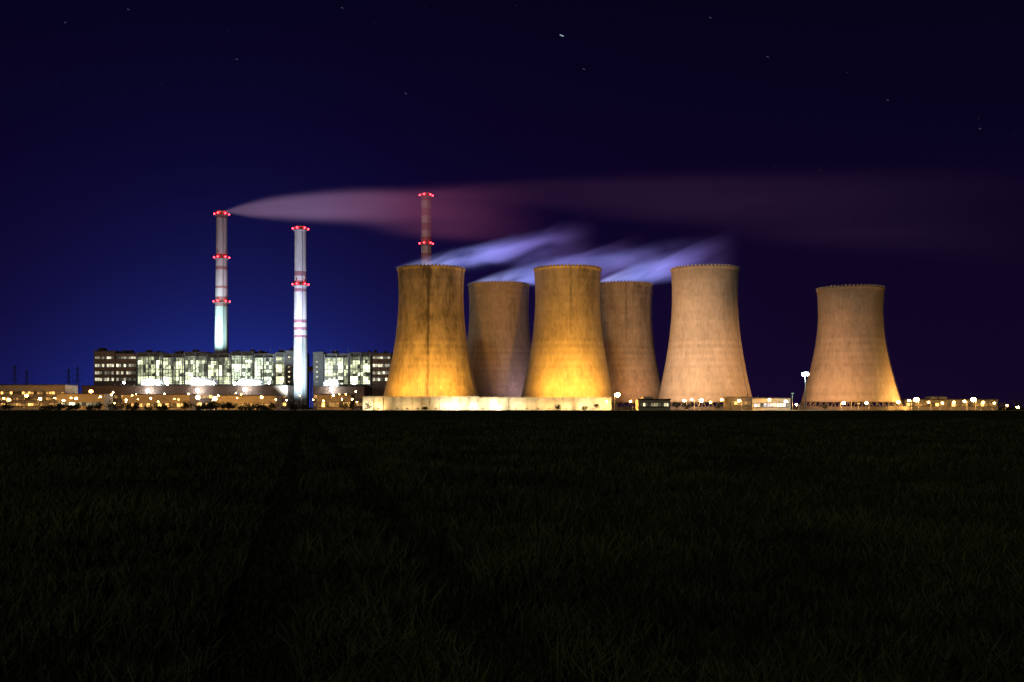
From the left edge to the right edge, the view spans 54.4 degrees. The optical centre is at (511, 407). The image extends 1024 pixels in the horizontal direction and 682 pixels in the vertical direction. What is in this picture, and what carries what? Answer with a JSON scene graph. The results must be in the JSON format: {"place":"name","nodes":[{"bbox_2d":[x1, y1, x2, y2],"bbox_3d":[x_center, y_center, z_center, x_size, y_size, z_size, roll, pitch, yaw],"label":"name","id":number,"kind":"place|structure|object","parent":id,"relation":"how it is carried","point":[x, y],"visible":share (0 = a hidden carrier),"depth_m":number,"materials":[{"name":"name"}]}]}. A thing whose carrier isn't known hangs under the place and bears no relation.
{"place":"outdoors","nodes":[
{"label":"outdoors","id":0,"kind":"place"},
{"bbox_2d":[0,384,78,408],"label":"low buildings","id":1,"kind":"structure","parent":0,"point":[42,387],"depth_m":860.00,"materials":[{"name":"paint"}]},
{"bbox_2d":[0,391,63,405],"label":"window frames","id":2,"kind":"structure","parent":1,"relation":"attached to","point":[24,394],"depth_m":859.38,"materials":[{"name":"paint"}]},
{"bbox_2d":[1,392,63,405],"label":"windows","id":3,"kind":"structure","parent":2,"relation":"attached to","point":[42,398],"depth_m":859.97,"materials":[{"name":"yellow glass"}]},
{"bbox_2d":[56,391,112,409],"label":"low buildings","id":4,"kind":"structure","parent":0,"point":[90,397],"depth_m":820.00,"materials":[{"name":"paint"}]},
{"bbox_2d":[122,392,196,409],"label":"low buildings","id":5,"kind":"structure","parent":0,"point":[164,398],"depth_m":800.00,"materials":[{"name":"paint"}]},
{"bbox_2d":[127,403,181,406],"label":"window frames","id":6,"kind":"structure","parent":5,"relation":"attached to","point":[156,403],"depth_m":799.38,"materials":[{"name":"paint"}]},
{"bbox_2d":[124,404,182,406],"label":"windows","id":7,"kind":"structure","parent":6,"relation":"attached to","point":[153,405],"depth_m":799.97,"materials":[{"name":"yellow glass"}]},
{"bbox_2d":[213,393,281,409],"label":"low buildings","id":8,"kind":"structure","parent":0,"point":[225,398],"depth_m":800.00,"materials":[{"name":"paint"}]},
{"bbox_2d":[221,403,274,406],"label":"window frames","id":9,"kind":"structure","parent":8,"relation":"attached to","point":[250,403],"depth_m":799.38,"materials":[{"name":"paint"}]},
{"bbox_2d":[216,404,270,406],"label":"windows","id":10,"kind":"structure","parent":9,"relation":"attached to","point":[247,404],"depth_m":799.97,"materials":[{"name":"yellow"}]},
{"bbox_2d":[316,394,354,409],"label":"walls","id":11,"kind":"structure","parent":0,"point":[332,398],"depth_m":790.00,"materials":[{"name":"paint"}]},
{"bbox_2d":[2,409,791,409],"bbox_3d":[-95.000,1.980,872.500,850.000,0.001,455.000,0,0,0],"label":"paved yard","id":12,"kind":"structure","parent":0,"point":[200,409],"depth_m":836.70,"materials":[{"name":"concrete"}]},
{"bbox_2d":[81,378,293,408],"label":"turbine hall","id":13,"kind":"structure","parent":12,"relation":"on","point":[208,389],"depth_m":900.00,"materials":[{"name":"concrete"}]},
{"bbox_2d":[113,395,285,405],"label":"windows","id":14,"kind":"structure","parent":13,"relation":"in","point":[114,396],"depth_m":900.05,"materials":[{"name":"yellow glass"}]},
{"bbox_2d":[93,346,309,405],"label":"power station hall","id":15,"kind":"structure","parent":12,"relation":"on","point":[131,367],"depth_m":949.97,"materials":[{"name":"paint"}]},
{"bbox_2d":[94,356,289,383],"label":"window frames","id":16,"kind":"structure","parent":15,"relation":"in","point":[140,360],"depth_m":949.48,"materials":[{"name":"paint"}]},
{"bbox_2d":[213,210,230,352],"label":"chimney","id":17,"kind":"object","parent":12,"relation":"on","point":[221,302],"visible":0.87,"depth_m":994.84,"materials":[{"name":"paint"}]},
{"bbox_2d":[292,226,308,408],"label":"chimney","id":18,"kind":"object","parent":12,"relation":"on","point":[300,378],"visible":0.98,"depth_m":926.91,"materials":[{"name":"paint"}]},
{"bbox_2d":[307,367,312,408],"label":"conveyor bridge","id":19,"kind":"structure","parent":12,"relation":"on","point":[310,369],"depth_m":962.00,"materials":[{"name":"blue metal"}]},
{"bbox_2d":[312,380,370,408],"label":"turbine hall","id":20,"kind":"structure","parent":12,"relation":"on","point":[360,393],"depth_m":900.00,"materials":[{"name":"concrete"}]},
{"bbox_2d":[314,395,362,405],"label":"windows","id":21,"kind":"structure","parent":20,"relation":"in","point":[315,396],"depth_m":900.05,"materials":[{"name":"grey"}]},
{"bbox_2d":[419,192,433,264],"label":"chimney","id":22,"kind":"object","parent":12,"relation":"on","point":[426,244],"visible":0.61,"depth_m":1045.47,"materials":[{"name":"paint"}]},
{"bbox_2d":[383,264,477,395],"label":"cooling tower","id":23,"kind":"structure","parent":12,"relation":"on","point":[430,356],"depth_m":690.57,"materials":[{"name":"concrete"}]},
{"bbox_2d":[467,281,530,397],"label":"cooling tower","id":24,"kind":"structure","parent":12,"relation":"on","point":[499,343],"depth_m":781.50,"materials":[{"name":"concrete"}]},
{"bbox_2d":[521,264,622,409],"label":"cooling tower","id":25,"kind":"structure","parent":12,"relation":"on","point":[567,357],"depth_m":690.67,"materials":[{"name":"concrete"}]},
{"bbox_2d":[600,281,661,409],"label":"cooling tower","id":26,"kind":"structure","parent":12,"relation":"on","point":[627,333],"depth_m":781.18,"materials":[{"name":"concrete"}]},
{"bbox_2d":[658,264,751,409],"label":"cooling tower","id":27,"kind":"structure","parent":12,"relation":"on","point":[705,361],"depth_m":690.62,"materials":[{"name":"concrete"}]},
{"bbox_2d":[793,284,909,409],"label":"cooling tower","id":28,"kind":"structure","parent":12,"relation":"on","point":[850,356],"depth_m":659.52,"materials":[{"name":"concrete"}]},
{"bbox_2d":[894,396,998,409],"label":"warehouse","id":29,"kind":"structure","parent":12,"relation":"on","point":[935,403],"depth_m":720.00,"materials":[{"name":"concrete"}]},
{"bbox_2d":[906,403,996,406],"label":"window frames","id":30,"kind":"structure","parent":29,"relation":"in","point":[906,403],"depth_m":719.34,"materials":[{"name":"paint"}]},
{"bbox_2d":[907,403,995,405],"label":"windows","id":31,"kind":"structure","parent":29,"relation":"in","point":[908,404],"depth_m":720.04,"materials":[{"name":"yellow"}]},
{"bbox_2d":[0,407,1023,681],"bbox_3d":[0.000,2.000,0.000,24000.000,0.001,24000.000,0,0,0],"label":"ground","id":32,"kind":"structure","parent":0,"point":[1000,413],"depth_m":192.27,"materials":[{"name":"green plant"}]},
{"bbox_2d":[9,365,19,383],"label":"electricity pylon","id":33,"kind":"object","parent":32,"relation":"on","point":[14,372],"visible":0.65,"depth_m":1249.95,"materials":[{"name":"metal"}]},
{"bbox_2d":[22,370,31,383],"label":"electricity pylon","id":34,"kind":"object","parent":32,"relation":"on","point":[27,372],"visible":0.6,"depth_m":1349.91,"materials":[{"name":"metal"}]},
{"bbox_2d":[72,367,82,392],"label":"electricity pylon","id":35,"kind":"object","parent":32,"relation":"on","point":[77,368],"visible":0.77,"depth_m":1299.89,"materials":[{"name":"metal"}]},
{"bbox_2d":[0,401,307,410],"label":"tree row","id":36,"kind":"object","parent":32,"relation":"on","point":[135,406],"visible":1,"depth_m":555.13,"materials":[{"name":"green plant"}]},
{"bbox_2d":[63,400,354,409],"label":"tree row","id":37,"kind":"object","parent":32,"relation":"on","point":[350,406],"visible":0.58,"depth_m":682.27,"materials":[{"name":"green plant"}]},
{"bbox_2d":[312,347,392,395],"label":"power station hall","id":38,"kind":"structure","parent":32,"relation":"on","point":[368,369],"depth_m":949.97,"materials":[{"name":"paint"}]},
{"bbox_2d":[316,356,389,383],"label":"window frames","id":39,"kind":"structure","parent":38,"relation":"in","point":[355,360],"depth_m":949.48,"materials":[{"name":"paint"}]},
{"bbox_2d":[364,402,371,409],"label":"tree","id":40,"kind":"object","parent":32,"relation":"on","point":[367,407],"visible":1,"depth_m":619.51,"materials":[{"name":"green plant"}]},
{"bbox_2d":[363,397,478,409],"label":"panels","id":41,"kind":"object","parent":32,"relation":"on","point":[431,403],"visible":0.8,"depth_m":640.00,"materials":[{"name":"concrete"}]},
{"bbox_2d":[363,396,478,396],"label":"coping","id":42,"kind":"object","parent":41,"relation":"on","point":[420,396],"visible":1,"depth_m":639.20,"materials":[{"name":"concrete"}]},
{"bbox_2d":[479,397,610,409],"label":"panels","id":43,"kind":"object","parent":32,"relation":"on","point":[535,403],"visible":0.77,"depth_m":636.01,"materials":[{"name":"concrete"}]},
{"bbox_2d":[635,396,670,409],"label":"gatehouse","id":44,"kind":"object","parent":32,"relation":"on","point":[646,403],"visible":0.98,"depth_m":600.00,"materials":[{"name":"paint"}]},
{"bbox_2d":[640,403,668,406],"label":"window frames","id":45,"kind":"structure","parent":44,"relation":"in","point":[640,403],"depth_m":599.42,"materials":[{"name":"paint"}]},
{"bbox_2d":[641,403,668,405],"label":"windows","id":46,"kind":"structure","parent":44,"relation":"in","point":[642,404],"depth_m":600.00,"materials":[{"name":"grey"}]},
{"bbox_2d":[715,403,722,409],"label":"tree","id":47,"kind":"object","parent":32,"relation":"on","point":[720,405],"visible":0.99,"depth_m":611.28,"materials":[{"name":"green plant"}]},
{"bbox_2d":[802,372,808,410],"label":"floodlight mast","id":48,"kind":"object","parent":32,"relation":"on","point":[804,373],"visible":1,"depth_m":589.76,"materials":[{"name":"metal"}]},
{"bbox_2d":[1010,400,1022,409],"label":"tree","id":49,"kind":"object","parent":32,"relation":"on","point":[1016,404],"visible":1,"depth_m":700.13,"materials":[{"name":"green plant"}]},
{"bbox_2d":[0,0,1023,406],"label":"sky","id":50,"kind":"structure","parent":0,"point":[678,141],"materials":[{"name":"blue"}]},
{"bbox_2d":[0,5,1014,239],"bbox_3d":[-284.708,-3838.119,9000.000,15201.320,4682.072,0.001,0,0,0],"label":"stars","id":51,"kind":"object","parent":50,"relation":"in","point":[557,100],"visible":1,"depth_m":9000.00,"materials":[{"name":"white"}]},
{"bbox_2d":[724,394,752,409],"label":"walls","id":52,"kind":"structure","parent":0,"point":[727,402],"depth_m":624.00,"materials":[{"name":"concrete"}]},
{"bbox_2d":[731,401,750,404],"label":"window frames","id":53,"kind":"structure","parent":52,"relation":"attached to","point":[740,402],"depth_m":623.38,"materials":[{"name":"paint"}]},
{"bbox_2d":[731,402,749,404],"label":"windows","id":54,"kind":"structure","parent":53,"relation":"attached to","point":[743,403],"depth_m":623.97,"materials":[{"name":"yellow glass"}]},
{"bbox_2d":[752,398,790,409],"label":"walls","id":55,"kind":"structure","parent":0,"point":[766,400],"depth_m":624.00,"materials":[{"name":"paint"}]},
{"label":"window frames","id":56,"kind":"object","parent":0,"visible":0},
{"bbox_2d":[58,402,102,405],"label":"windows","id":57,"kind":"structure","parent":56,"relation":"attached to","point":[86,403],"depth_m":819.97,"materials":[{"name":"yellow glass"}]},
{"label":"window frames","id":58,"kind":"object","parent":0,"visible":0},
{"bbox_2d":[318,402,349,406],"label":"windows","id":59,"kind":"structure","parent":58,"relation":"attached to","point":[331,404],"depth_m":789.97,"materials":[{"name":"yellow glass"}]},
{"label":"window frames","id":60,"kind":"object","parent":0,"visible":0},
{"bbox_2d":[754,403,788,406],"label":"windows","id":61,"kind":"structure","parent":60,"relation":"attached to","point":[774,404],"depth_m":623.97,"materials":[{"name":"yellow glass"}]}
]}

